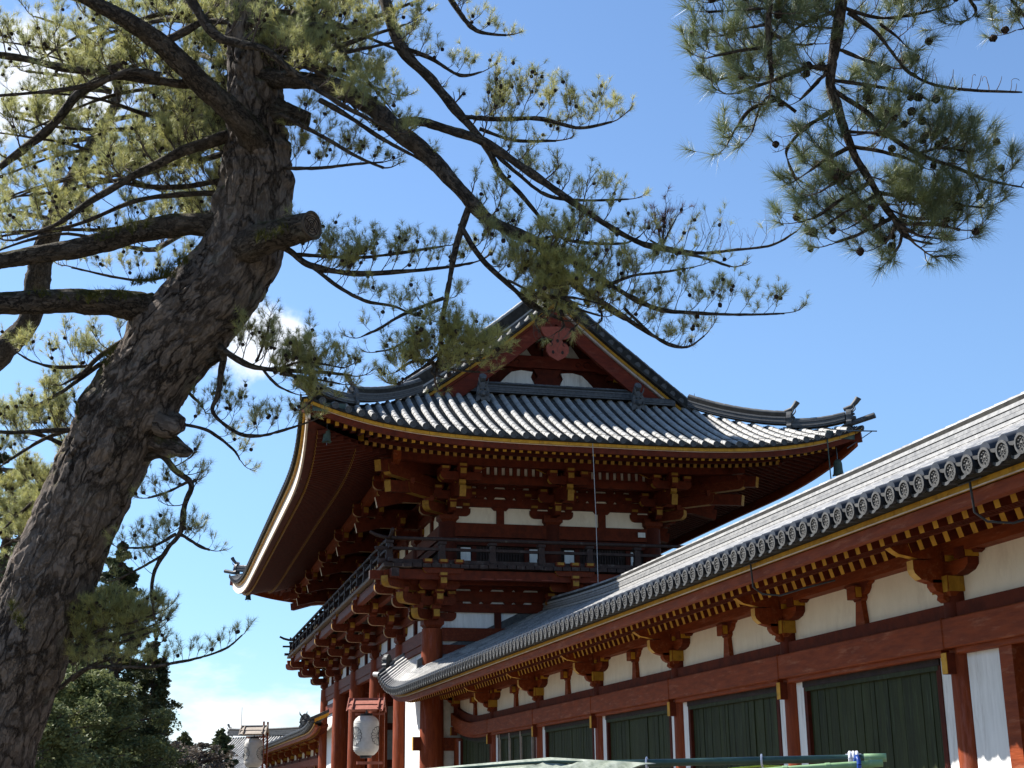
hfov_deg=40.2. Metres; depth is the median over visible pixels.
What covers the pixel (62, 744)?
broad pine
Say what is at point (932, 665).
window frame
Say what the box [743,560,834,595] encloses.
conduit hook
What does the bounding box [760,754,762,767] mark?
cloth tie
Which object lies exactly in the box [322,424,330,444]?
wind bell
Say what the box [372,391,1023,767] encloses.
roofed corridor
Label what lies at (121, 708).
broad pine
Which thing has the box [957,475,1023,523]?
conduit hook
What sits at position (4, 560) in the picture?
cedar tree
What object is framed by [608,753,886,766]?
green pole
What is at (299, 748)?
roofed corridor
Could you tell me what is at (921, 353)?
sky
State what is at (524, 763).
sheet hem
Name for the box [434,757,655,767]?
tent sheet
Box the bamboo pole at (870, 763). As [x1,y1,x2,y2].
[768,759,882,767]
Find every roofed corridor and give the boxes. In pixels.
[243,710,328,767]
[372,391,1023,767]
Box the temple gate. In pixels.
[224,248,876,767]
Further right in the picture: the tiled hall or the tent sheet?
the tent sheet
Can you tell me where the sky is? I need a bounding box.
[0,0,1023,759]
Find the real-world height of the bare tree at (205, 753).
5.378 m
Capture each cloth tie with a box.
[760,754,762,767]
[846,751,858,761]
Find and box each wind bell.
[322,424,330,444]
[832,447,843,476]
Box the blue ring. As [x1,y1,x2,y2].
[853,755,861,767]
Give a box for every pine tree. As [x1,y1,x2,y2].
[0,0,810,767]
[0,43,177,370]
[668,0,1023,284]
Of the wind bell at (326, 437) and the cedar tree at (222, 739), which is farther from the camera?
the cedar tree at (222, 739)
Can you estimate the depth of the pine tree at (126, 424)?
14.56 m
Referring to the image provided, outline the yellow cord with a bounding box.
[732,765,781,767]
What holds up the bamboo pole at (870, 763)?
attached to the support post
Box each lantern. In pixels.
[238,721,269,767]
[346,693,385,767]
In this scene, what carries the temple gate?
on the ground
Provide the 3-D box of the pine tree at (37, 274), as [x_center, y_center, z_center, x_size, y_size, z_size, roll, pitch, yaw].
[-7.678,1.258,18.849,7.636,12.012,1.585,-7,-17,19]
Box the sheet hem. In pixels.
[453,760,580,767]
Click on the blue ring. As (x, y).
(857, 758)
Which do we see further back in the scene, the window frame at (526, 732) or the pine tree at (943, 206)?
the window frame at (526, 732)
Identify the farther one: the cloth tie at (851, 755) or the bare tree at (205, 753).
the bare tree at (205, 753)
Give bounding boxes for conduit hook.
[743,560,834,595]
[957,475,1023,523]
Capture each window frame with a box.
[460,735,490,764]
[497,729,535,761]
[544,719,594,759]
[605,705,673,767]
[687,686,783,767]
[802,658,950,767]
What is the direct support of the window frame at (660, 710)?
in the roofed corridor at (899, 641)
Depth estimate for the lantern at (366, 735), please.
45.50 m
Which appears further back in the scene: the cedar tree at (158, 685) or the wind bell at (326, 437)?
the cedar tree at (158, 685)
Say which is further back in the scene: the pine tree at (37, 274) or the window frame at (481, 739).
the window frame at (481, 739)
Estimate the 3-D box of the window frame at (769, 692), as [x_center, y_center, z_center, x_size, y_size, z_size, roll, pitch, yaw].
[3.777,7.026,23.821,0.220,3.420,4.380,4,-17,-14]
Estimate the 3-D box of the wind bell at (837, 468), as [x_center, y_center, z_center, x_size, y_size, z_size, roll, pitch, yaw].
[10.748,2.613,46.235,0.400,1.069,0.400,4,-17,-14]
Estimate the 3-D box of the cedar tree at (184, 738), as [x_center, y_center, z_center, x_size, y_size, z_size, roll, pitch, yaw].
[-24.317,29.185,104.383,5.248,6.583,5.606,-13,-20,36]
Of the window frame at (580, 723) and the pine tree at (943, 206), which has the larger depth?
the window frame at (580, 723)
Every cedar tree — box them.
[0,452,121,699]
[74,542,175,766]
[130,641,199,767]
[173,730,196,757]
[202,727,238,767]
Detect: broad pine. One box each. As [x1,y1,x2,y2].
[34,681,143,767]
[53,651,188,767]
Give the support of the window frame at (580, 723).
in the roofed corridor at (899, 641)
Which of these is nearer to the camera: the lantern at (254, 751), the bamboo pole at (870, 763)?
the bamboo pole at (870, 763)
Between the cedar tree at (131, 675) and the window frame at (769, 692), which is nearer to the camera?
the window frame at (769, 692)
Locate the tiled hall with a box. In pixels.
[202,717,298,767]
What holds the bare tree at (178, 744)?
on the ground
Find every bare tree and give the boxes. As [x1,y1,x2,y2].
[168,740,209,767]
[176,742,237,767]

